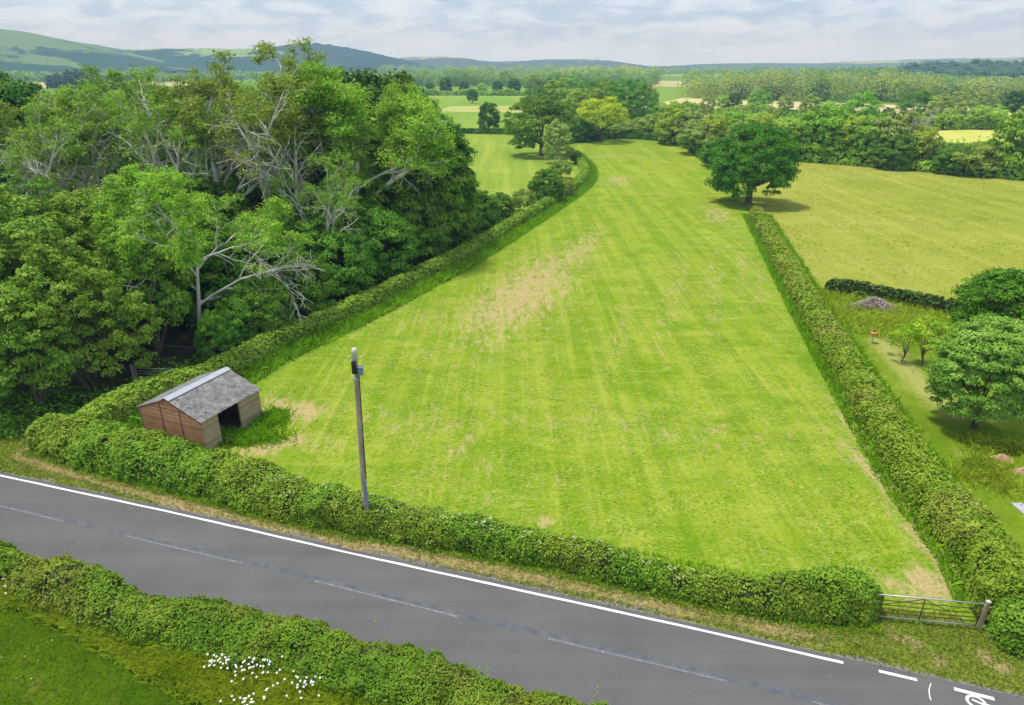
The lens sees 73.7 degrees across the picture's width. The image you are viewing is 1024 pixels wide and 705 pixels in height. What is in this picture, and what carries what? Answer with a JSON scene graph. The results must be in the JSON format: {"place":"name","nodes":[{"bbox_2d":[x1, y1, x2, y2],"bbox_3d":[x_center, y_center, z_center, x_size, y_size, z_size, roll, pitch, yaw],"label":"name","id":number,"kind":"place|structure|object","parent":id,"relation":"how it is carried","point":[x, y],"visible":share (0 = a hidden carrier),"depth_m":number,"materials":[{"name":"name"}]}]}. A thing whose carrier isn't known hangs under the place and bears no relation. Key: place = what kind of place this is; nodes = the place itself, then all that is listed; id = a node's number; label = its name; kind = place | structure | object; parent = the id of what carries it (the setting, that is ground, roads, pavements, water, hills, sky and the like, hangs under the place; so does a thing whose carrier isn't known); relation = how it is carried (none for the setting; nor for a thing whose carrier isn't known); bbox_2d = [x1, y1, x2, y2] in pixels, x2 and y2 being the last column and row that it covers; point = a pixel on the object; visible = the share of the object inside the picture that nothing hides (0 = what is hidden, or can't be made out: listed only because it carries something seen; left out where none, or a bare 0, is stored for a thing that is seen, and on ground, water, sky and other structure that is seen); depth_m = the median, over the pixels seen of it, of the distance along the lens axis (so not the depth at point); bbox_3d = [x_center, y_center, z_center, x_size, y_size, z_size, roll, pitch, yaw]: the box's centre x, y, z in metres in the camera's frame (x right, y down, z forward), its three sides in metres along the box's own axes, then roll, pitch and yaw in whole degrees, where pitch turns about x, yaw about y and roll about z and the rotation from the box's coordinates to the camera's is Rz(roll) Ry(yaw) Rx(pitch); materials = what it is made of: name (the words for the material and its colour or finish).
{"place":"outdoors","nodes":[
{"label":"outdoors","id":0,"kind":"place"},
{"bbox_2d":[0,29,192,73],"bbox_3d":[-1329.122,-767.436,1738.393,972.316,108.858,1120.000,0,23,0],"label":"hill","id":1,"kind":"structure","parent":0,"point":[24,51],"depth_m":1622.71,"materials":[{"name":"green plant"}]},
{"bbox_2d":[0,605,347,704],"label":"lawn","id":2,"kind":"structure","parent":0,"point":[52,697],"depth_m":26.70,"materials":[{"name":"green plant"}]},
{"bbox_2d":[0,581,392,704],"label":"long grass","id":3,"kind":"structure","parent":2,"relation":"on","point":[155,664],"depth_m":26.28,"materials":[{"name":"green plant"}]},
{"bbox_2d":[127,48,344,73],"bbox_3d":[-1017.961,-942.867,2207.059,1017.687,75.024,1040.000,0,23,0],"label":"hill","id":4,"kind":"structure","parent":0,"point":[242,59],"depth_m":1996.99,"materials":[{"name":"green plant"}]},
{"bbox_2d":[0,178,499,424],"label":"woodland floor","id":5,"kind":"structure","parent":0,"point":[181,335],"depth_m":54.84,"materials":[{"name":"green plant"}]},
{"bbox_2d":[0,285,78,411],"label":"field maple","id":6,"kind":"object","parent":5,"relation":"on","point":[29,343],"visible":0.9,"depth_m":44.05,"materials":[{"name":"green plant"}]},
{"bbox_2d":[0,78,83,199],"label":"ash tree","id":7,"kind":"object","parent":5,"relation":"on","point":[16,111],"visible":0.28,"depth_m":68.48,"materials":[{"name":"green plant"}]},
{"bbox_2d":[0,168,95,311],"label":"field maple","id":8,"kind":"object","parent":5,"relation":"on","point":[38,185],"visible":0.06,"depth_m":61.36,"materials":[{"name":"green plant"}]},
{"bbox_2d":[0,185,135,368],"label":"field maple","id":9,"kind":"object","parent":5,"relation":"on","point":[23,233],"visible":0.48,"depth_m":49.25,"materials":[{"name":"green plant"}]},
{"bbox_2d":[0,83,138,201],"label":"ash tree","id":10,"kind":"object","parent":5,"relation":"on","point":[65,130],"visible":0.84,"depth_m":67.22,"materials":[{"name":"green plant"}]},
{"bbox_2d":[12,250,161,391],"bbox_3d":[-29.683,-2.227,48.552,8.862,10.962,7.772,1,23,3],"label":"field maple","id":11,"kind":"object","parent":5,"relation":"on","point":[89,301],"visible":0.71,"depth_m":47.03,"materials":[{"name":"green plant"}]},
{"bbox_2d":[0,63,181,198],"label":"ash tree","id":12,"kind":"object","parent":5,"relation":"on","point":[46,109],"visible":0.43,"depth_m":68.70,"materials":[{"name":"green plant"}]},
{"bbox_2d":[29,185,152,324],"bbox_3d":[-35.126,-7.184,57.645,10.503,12.998,9.911,0,23,1],"label":"field maple","id":13,"kind":"object","parent":5,"relation":"on","point":[77,208],"visible":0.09,"depth_m":55.57,"materials":[{"name":"green plant"}]},
{"bbox_2d":[77,209,194,354],"bbox_3d":[-29.658,-5.141,53.757,8.339,12.223,8.836,16,27,33],"label":"field maple","id":14,"kind":"object","parent":5,"relation":"on","point":[169,293],"visible":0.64,"depth_m":52.14,"materials":[{"name":"green plant"}]},
{"bbox_2d":[96,63,260,181],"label":"ash tree","id":15,"kind":"object","parent":5,"relation":"on","point":[140,123],"visible":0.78,"depth_m":68.53,"materials":[{"name":"green plant"}]},
{"bbox_2d":[132,174,258,247],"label":"hazel bush","id":16,"kind":"object","parent":5,"relation":"on","point":[201,184],"visible":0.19,"depth_m":70.15,"materials":[{"name":"green plant"}]},
{"bbox_2d":[82,162,324,337],"bbox_3d":[-26.166,-8.260,56.810,16.393,15.699,17.046,14,27,30],"label":"ash tree","id":17,"kind":"object","parent":5,"relation":"on","point":[150,189],"visible":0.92,"depth_m":53.90,"materials":[{"name":"green plant"}]},
{"bbox_2d":[192,308,235,359],"bbox_3d":[-23.793,-1.335,54.452,3.135,4.420,2.932,-2,23,-4],"label":"hazel bush","id":18,"kind":"object","parent":5,"relation":"on","point":[206,326],"visible":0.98,"depth_m":53.80,"materials":[{"name":"green plant"}]},
{"bbox_2d":[155,229,273,329],"bbox_3d":[-26.639,-6.701,62.010,11.345,8.724,10.611,0,23,-1],"label":"hazel bush","id":19,"kind":"object","parent":5,"relation":"on","point":[218,276],"visible":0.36,"depth_m":59.28,"materials":[{"name":"green plant"}]},
{"bbox_2d":[145,48,292,197],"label":"ash tree","id":20,"kind":"object","parent":5,"relation":"on","point":[194,101],"visible":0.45,"depth_m":73.05,"materials":[{"name":"green plant"}]},
{"bbox_2d":[213,295,261,344],"bbox_3d":[-22.965,-2.564,57.153,4.066,4.596,4.347,5,23,11],"label":"hazel bush","id":21,"kind":"object","parent":5,"relation":"on","point":[228,313],"visible":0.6,"depth_m":55.99,"materials":[{"name":"green plant"}]},
{"bbox_2d":[164,35,341,258],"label":"ash tree","id":22,"kind":"object","parent":5,"relation":"on","point":[270,88],"visible":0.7,"depth_m":70.09,"materials":[{"name":"green plant"}]},
{"bbox_2d":[231,275,298,334],"bbox_3d":[-21.332,-3.884,58.679,5.577,5.934,5.963,-4,23,-10],"label":"hazel bush","id":23,"kind":"object","parent":5,"relation":"on","point":[268,320],"visible":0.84,"depth_m":57.01,"materials":[{"name":"green plant"}]},
{"bbox_2d":[201,70,329,218],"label":"ash tree","id":24,"kind":"object","parent":5,"relation":"on","point":[286,138],"visible":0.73,"depth_m":70.45,"materials":[{"name":"green plant"}]},
{"bbox_2d":[212,209,332,308],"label":"hazel bush","id":25,"kind":"object","parent":5,"relation":"on","point":[302,226],"visible":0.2,"depth_m":65.57,"materials":[{"name":"green plant"}]},
{"bbox_2d":[267,248,340,319],"bbox_3d":[-19.529,-6.198,63.246,7.126,6.697,6.665,13,26,28],"label":"hazel bush","id":26,"kind":"object","parent":5,"relation":"on","point":[314,290],"visible":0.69,"depth_m":61.74,"materials":[{"name":"green plant"}]},
{"bbox_2d":[258,152,372,236],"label":"ash tree","id":27,"kind":"object","parent":5,"relation":"on","point":[343,198],"visible":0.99,"depth_m":68.12,"materials":[{"name":"green plant"}]},
{"bbox_2d":[273,190,380,266],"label":"hazel bush","id":28,"kind":"object","parent":5,"relation":"on","point":[316,219],"visible":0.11,"depth_m":70.65,"materials":[{"name":"green plant"}]},
{"bbox_2d":[305,228,377,302],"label":"hazel bush","id":29,"kind":"object","parent":5,"relation":"on","point":[361,268],"visible":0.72,"depth_m":66.61,"materials":[{"name":"green plant"}]},
{"bbox_2d":[241,58,459,199],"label":"ash tree","id":30,"kind":"object","parent":5,"relation":"on","point":[345,105],"visible":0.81,"depth_m":74.34,"materials":[{"name":"green plant"}]},
{"bbox_2d":[339,204,419,278],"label":"hazel bush","id":31,"kind":"object","parent":5,"relation":"on","point":[392,232],"visible":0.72,"depth_m":72.33,"materials":[{"name":"green plant"}]},
{"bbox_2d":[331,166,429,263],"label":"hazel bush","id":32,"kind":"object","parent":5,"relation":"on","point":[369,196],"visible":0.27,"depth_m":79.94,"materials":[{"name":"green plant"}]},
{"bbox_2d":[328,80,444,203],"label":"ash tree","id":33,"kind":"object","parent":5,"relation":"on","point":[391,121],"visible":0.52,"depth_m":79.15,"materials":[{"name":"green plant"}]},
{"bbox_2d":[381,191,453,263],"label":"hazel bush","id":34,"kind":"object","parent":5,"relation":"on","point":[432,236],"visible":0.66,"depth_m":79.11,"materials":[{"name":"green plant"}]},
{"bbox_2d":[391,124,480,246],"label":"field maple","id":35,"kind":"object","parent":5,"relation":"on","point":[470,178],"visible":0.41,"depth_m":83.58,"materials":[{"name":"green plant"}]},
{"bbox_2d":[272,43,438,72],"bbox_3d":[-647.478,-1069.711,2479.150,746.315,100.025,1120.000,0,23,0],"label":"hill","id":36,"kind":"structure","parent":0,"point":[355,59],"depth_m":2290.59,"materials":[{"name":"teal plant"}]},
{"bbox_2d":[290,134,578,213],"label":"pasture","id":37,"kind":"structure","parent":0,"point":[500,164],"depth_m":162.87,"materials":[{"name":"green plant"}]},
{"bbox_2d":[474,189,501,232],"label":"hazel bush","id":38,"kind":"object","parent":37,"relation":"on","point":[488,208],"visible":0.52,"depth_m":95.03,"materials":[{"name":"green plant"}]},
{"bbox_2d":[527,167,566,200],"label":"hazel bush","id":39,"kind":"object","parent":37,"relation":"on","point":[557,187],"visible":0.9,"depth_m":114.83,"materials":[{"name":"green plant"}]},
{"bbox_2d":[541,118,571,161],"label":"ash tree","id":40,"kind":"object","parent":37,"relation":"on","point":[557,127],"visible":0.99,"depth_m":161.16,"materials":[{"name":"green plant"}]},
{"bbox_2d":[370,96,563,134],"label":"pasture","id":41,"kind":"structure","parent":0,"point":[468,119],"depth_m":406.26,"materials":[{"name":"green plant"}]},
{"bbox_2d":[0,471,1023,704],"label":"road","id":42,"kind":"structure","parent":0,"point":[528,639],"depth_m":29.57,"materials":[{"name":"grey asphalt"}]},
{"bbox_2d":[0,415,1023,695],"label":"verge","id":43,"kind":"structure","parent":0,"point":[660,607],"depth_m":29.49,"materials":[{"name":"green plant"}]},
{"bbox_2d":[879,594,983,625],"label":"field gate","id":44,"kind":"structure","parent":43,"relation":"on","point":[927,599],"depth_m":28.78,"materials":[{"name":"metal"}]},
{"bbox_2d":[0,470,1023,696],"bbox_3d":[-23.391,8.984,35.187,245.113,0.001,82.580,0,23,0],"label":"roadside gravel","id":45,"kind":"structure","parent":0,"point":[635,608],"depth_m":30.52,"materials":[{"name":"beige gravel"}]},
{"bbox_2d":[0,0,1023,66],"label":"sky","id":46,"kind":"structure","parent":0,"point":[652,33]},
{"bbox_2d":[8,70,1021,630],"bbox_3d":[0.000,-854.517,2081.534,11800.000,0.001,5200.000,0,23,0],"label":"ground","id":47,"kind":"structure","parent":0,"point":[666,86],"depth_m":542.27,"materials":[{"name":"green plant"}]},
{"bbox_2d":[0,80,88,214],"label":"oak tree","id":48,"kind":"object","parent":47,"relation":"on","point":[13,96],"visible":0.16,"depth_m":92.42,"materials":[{"name":"green plant"}]},
{"bbox_2d":[43,68,139,89],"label":"wood","id":49,"kind":"object","parent":47,"relation":"on","point":[56,80],"visible":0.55,"depth_m":666.14,"materials":[{"name":"green plant"}]},
{"bbox_2d":[13,78,172,202],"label":"oak tree","id":50,"kind":"object","parent":47,"relation":"on","point":[112,82],"visible":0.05,"depth_m":87.61,"materials":[{"name":"green plant"}]},
{"bbox_2d":[0,70,327,82],"bbox_3d":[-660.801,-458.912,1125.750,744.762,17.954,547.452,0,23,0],"label":"wood","id":51,"kind":"object","parent":47,"relation":"on","point":[40,76],"visible":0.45,"depth_m":1003.40,"materials":[{"name":"green plant"}]},
{"bbox_2d":[136,367,261,449],"bbox_3d":[-20.029,3.454,44.077,5.427,3.480,5.100,9,25,21],"label":"field shelter","id":52,"kind":"object","parent":47,"relation":"on","point":[198,409],"visible":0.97,"depth_m":42.60,"materials":[{"name":"brown wood"}]},
{"bbox_2d":[158,78,288,212],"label":"oak tree","id":53,"kind":"object","parent":47,"relation":"on","point":[233,178],"visible":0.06,"depth_m":90.68,"materials":[{"name":"green plant"}]},
{"bbox_2d":[0,212,515,440],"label":"nettles","id":54,"kind":"object","parent":47,"relation":"on","point":[90,394],"visible":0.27,"depth_m":47.73,"materials":[{"name":"green plant"}]},
{"bbox_2d":[230,86,336,220],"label":"oak tree","id":55,"kind":"object","parent":47,"relation":"on","point":[252,200],"visible":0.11,"depth_m":90.56,"materials":[{"name":"green plant"}]},
{"bbox_2d":[0,539,606,704],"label":"hedge","id":56,"kind":"object","parent":47,"relation":"on","point":[396,674],"visible":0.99,"depth_m":27.12,"materials":[{"name":"green plant"}]},
{"bbox_2d":[75,147,589,421],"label":"hedge","id":57,"kind":"object","parent":47,"relation":"on","point":[123,400],"visible":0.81,"depth_m":58.38,"materials":[{"name":"green plant"}]},
{"bbox_2d":[348,347,368,514],"bbox_3d":[-7.165,4.659,32.875,0.757,10.458,0.459,0,23,0],"label":"utility pole","id":58,"kind":"object","parent":47,"relation":"on","point":[357,371],"visible":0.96,"depth_m":32.31,"materials":[{"name":"grey wood"}]},
{"bbox_2d":[324,66,438,206],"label":"oak tree","id":59,"kind":"object","parent":47,"relation":"on","point":[371,79],"visible":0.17,"depth_m":91.38,"materials":[{"name":"green plant"}]},
{"bbox_2d":[393,115,479,242],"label":"oak tree","id":60,"kind":"object","parent":47,"relation":"on","point":[465,149],"visible":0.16,"depth_m":83.60,"materials":[{"name":"green plant"}]},
{"bbox_2d":[23,412,884,626],"bbox_3d":[-7.250,7.565,35.437,48.328,2.606,4.312,8,24,18],"label":"hedge","id":61,"kind":"object","parent":47,"relation":"on","point":[218,475],"visible":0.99,"depth_m":33.80,"materials":[{"name":"green plant"}]},
{"bbox_2d":[403,67,660,87],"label":"wood","id":62,"kind":"object","parent":47,"relation":"on","point":[423,77],"visible":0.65,"depth_m":732.95,"materials":[{"name":"green plant"}]},
{"bbox_2d":[501,94,579,155],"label":"oak tree","id":63,"kind":"object","parent":47,"relation":"on","point":[542,121],"visible":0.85,"depth_m":172.57,"materials":[{"name":"green plant"}]},
{"bbox_2d":[571,96,630,141],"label":"oak tree","id":64,"kind":"object","parent":47,"relation":"on","point":[609,104],"visible":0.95,"depth_m":204.59,"materials":[{"name":"green plant"}]},
{"bbox_2d":[377,63,877,75],"bbox_3d":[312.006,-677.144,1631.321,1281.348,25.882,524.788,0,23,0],"label":"wood","id":65,"kind":"object","parent":47,"relation":"on","point":[664,71],"visible":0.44,"depth_m":1537.89,"materials":[{"name":"green plant"}]},
{"bbox_2d":[604,78,658,118],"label":"oak tree","id":66,"kind":"object","parent":47,"relation":"on","point":[633,97],"visible":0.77,"depth_m":259.97,"materials":[{"name":"green plant"}]},
{"bbox_2d":[586,126,740,170],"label":"hedge","id":67,"kind":"object","parent":47,"relation":"on","point":[698,150],"visible":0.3,"depth_m":215.55,"materials":[{"name":"green plant"}]},
{"bbox_2d":[652,101,692,144],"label":"tree","id":68,"kind":"object","parent":47,"relation":"on","point":[672,125],"visible":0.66,"depth_m":199.39,"materials":[{"name":"green plant"}]},
{"bbox_2d":[704,120,804,204],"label":"oak tree","id":69,"kind":"object","parent":47,"relation":"on","point":[727,176],"visible":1,"depth_m":111.06,"materials":[{"name":"green plant"}]},
{"bbox_2d":[648,99,866,119],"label":"hedge","id":70,"kind":"object","parent":47,"relation":"on","point":[756,107],"visible":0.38,"depth_m":310.78,"materials":[{"name":"green plant"}]},
{"bbox_2d":[783,108,834,153],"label":"oak tree","id":71,"kind":"object","parent":47,"relation":"on","point":[808,116],"visible":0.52,"depth_m":164.74,"materials":[{"name":"green plant"}]},
{"bbox_2d":[804,103,858,152],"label":"oak tree","id":72,"kind":"object","parent":47,"relation":"on","point":[836,121],"visible":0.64,"depth_m":162.11,"materials":[{"name":"green plant"}]},
{"bbox_2d":[673,65,1023,102],"bbox_3d":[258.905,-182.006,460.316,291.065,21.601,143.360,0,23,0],"label":"wood","id":73,"kind":"object","parent":47,"relation":"on","point":[933,88],"visible":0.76,"depth_m":445.44,"materials":[{"name":"green plant"}]},
{"bbox_2d":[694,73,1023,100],"bbox_3d":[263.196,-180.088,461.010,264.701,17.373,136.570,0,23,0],"label":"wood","id":74,"kind":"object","parent":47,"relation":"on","point":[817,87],"visible":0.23,"depth_m":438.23,"materials":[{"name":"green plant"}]},
{"bbox_2d":[844,113,894,155],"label":"oak tree","id":75,"kind":"object","parent":47,"relation":"on","point":[862,128],"visible":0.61,"depth_m":157.81,"materials":[{"name":"green plant"}]},
{"bbox_2d":[749,205,1023,623],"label":"hedge","id":76,"kind":"object","parent":47,"relation":"on","point":[973,534],"visible":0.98,"depth_m":38.41,"materials":[{"name":"green plant"}]},
{"bbox_2d":[862,108,910,162],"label":"ash tree","id":77,"kind":"object","parent":47,"relation":"on","point":[896,123],"visible":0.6,"depth_m":155.08,"materials":[{"name":"green plant"}]},
{"bbox_2d":[763,143,1023,179],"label":"hedge","id":78,"kind":"object","parent":47,"relation":"on","point":[838,157],"visible":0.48,"depth_m":155.11,"materials":[{"name":"green plant"}]},
{"bbox_2d":[824,277,1021,319],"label":"hedge","id":79,"kind":"object","parent":47,"relation":"on","point":[899,295],"visible":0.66,"depth_m":68.16,"materials":[{"name":"green plant"}]},
{"bbox_2d":[850,58,1023,80],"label":"wood","id":80,"kind":"object","parent":47,"relation":"on","point":[1013,72],"visible":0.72,"depth_m":1108.31,"materials":[{"name":"green plant"}]},
{"bbox_2d":[911,113,1023,129],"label":"hedge","id":81,"kind":"object","parent":47,"relation":"on","point":[946,121],"visible":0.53,"depth_m":248.06,"materials":[{"name":"green plant"}]},
{"bbox_2d":[944,141,1007,173],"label":"willow bush","id":82,"kind":"object","parent":47,"relation":"on","point":[976,148],"visible":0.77,"depth_m":142.99,"materials":[{"name":"green plant"}]},
{"bbox_2d":[981,111,1023,170],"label":"oak tree","id":83,"kind":"object","parent":47,"relation":"on","point":[1013,132],"visible":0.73,"depth_m":141.14,"materials":[{"name":"green plant"}]},
{"bbox_2d":[986,595,1023,660],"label":"hedge","id":84,"kind":"object","parent":47,"relation":"on","point":[1005,626],"visible":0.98,"depth_m":27.56,"materials":[{"name":"green plant"}]},
{"bbox_2d":[397,56,676,70],"bbox_3d":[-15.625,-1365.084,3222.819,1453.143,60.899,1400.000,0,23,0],"label":"hill","id":85,"kind":"structure","parent":0,"point":[441,61],"depth_m":2952.83,"materials":[{"name":"teal plant"}]},
{"bbox_2d":[139,141,977,623],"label":"field","id":86,"kind":"structure","parent":0,"point":[663,189],"depth_m":48.44,"materials":[{"name":"green plant"}]},
{"bbox_2d":[210,401,303,451],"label":"rank grass","id":87,"kind":"structure","parent":86,"relation":"on","point":[258,431],"depth_m":43.59,"materials":[{"name":"green plant"}]},
{"bbox_2d":[117,152,600,428],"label":"rank grass","id":88,"kind":"structure","parent":86,"relation":"on","point":[332,332],"depth_m":67.60,"materials":[{"name":"green plant"}]},
{"bbox_2d":[26,449,883,635],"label":"rank grass","id":89,"kind":"structure","parent":86,"relation":"on","point":[494,561],"depth_m":32.93,"materials":[{"name":"green plant"}]},
{"bbox_2d":[238,206,975,610],"bbox_3d":[6.319,-9.264,78.295,48.522,0.250,99.628,4,23,10],"label":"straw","id":90,"kind":"object","parent":86,"relation":"on","point":[618,348],"visible":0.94,"depth_m":57.11,"materials":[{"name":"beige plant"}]},
{"bbox_2d":[742,213,1021,606],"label":"rank grass","id":91,"kind":"structure","parent":86,"relation":"on","point":[817,356],"depth_m":45.20,"materials":[{"name":"green plant"}]},
{"bbox_2d":[676,57,1023,69],"bbox_3d":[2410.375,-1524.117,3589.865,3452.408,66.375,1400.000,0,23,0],"label":"hill","id":92,"kind":"structure","parent":0,"point":[874,63],"depth_m":3383.96,"materials":[{"name":"green plant"}]},
{"bbox_2d":[745,162,1023,304],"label":"meadow","id":93,"kind":"structure","parent":0,"point":[849,238],"depth_m":102.47,"materials":[{"name":"green plant"}]},
{"bbox_2d":[871,133,920,169],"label":"hazel bush","id":94,"kind":"object","parent":93,"relation":"on","point":[905,142],"visible":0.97,"depth_m":152.60,"materials":[{"name":"green plant"}]},
{"bbox_2d":[901,123,943,168],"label":"tree","id":95,"kind":"object","parent":93,"relation":"on","point":[924,135],"visible":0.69,"depth_m":151.01,"materials":[{"name":"green plant"}]},
{"bbox_2d":[814,283,1016,364],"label":"garden grass","id":96,"kind":"structure","parent":0,"point":[908,316],"depth_m":63.98,"materials":[{"name":"green plant"}]},
{"bbox_2d":[827,292,1023,553],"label":"garden lawn","id":97,"kind":"structure","parent":0,"point":[943,429],"depth_m":45.90,"materials":[{"name":"green plant"}]},
{"bbox_2d":[906,316,955,364],"bbox_3d":[32.557,-0.459,52.760,3.722,4.373,4.423,5,23,11],"label":"garden sapling","id":98,"kind":"object","parent":97,"relation":"on","point":[946,327],"visible":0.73,"depth_m":52.92,"materials":[{"name":"green plant"}]},
{"bbox_2d":[922,313,1023,428],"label":"fruit tree","id":99,"kind":"object","parent":97,"relation":"on","point":[966,343],"visible":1,"depth_m":41.70,"materials":[{"name":"green plant"}]},
{"bbox_2d":[947,266,1023,343],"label":"garden tree","id":100,"kind":"object","parent":97,"relation":"on","point":[1001,290],"visible":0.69,"depth_m":51.20,"materials":[{"name":"green plant"}]},
{"bbox_2d":[940,430,1023,504],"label":"garden grass","id":101,"kind":"structure","parent":0,"point":[984,471],"depth_m":40.02,"materials":[{"name":"green plant"}]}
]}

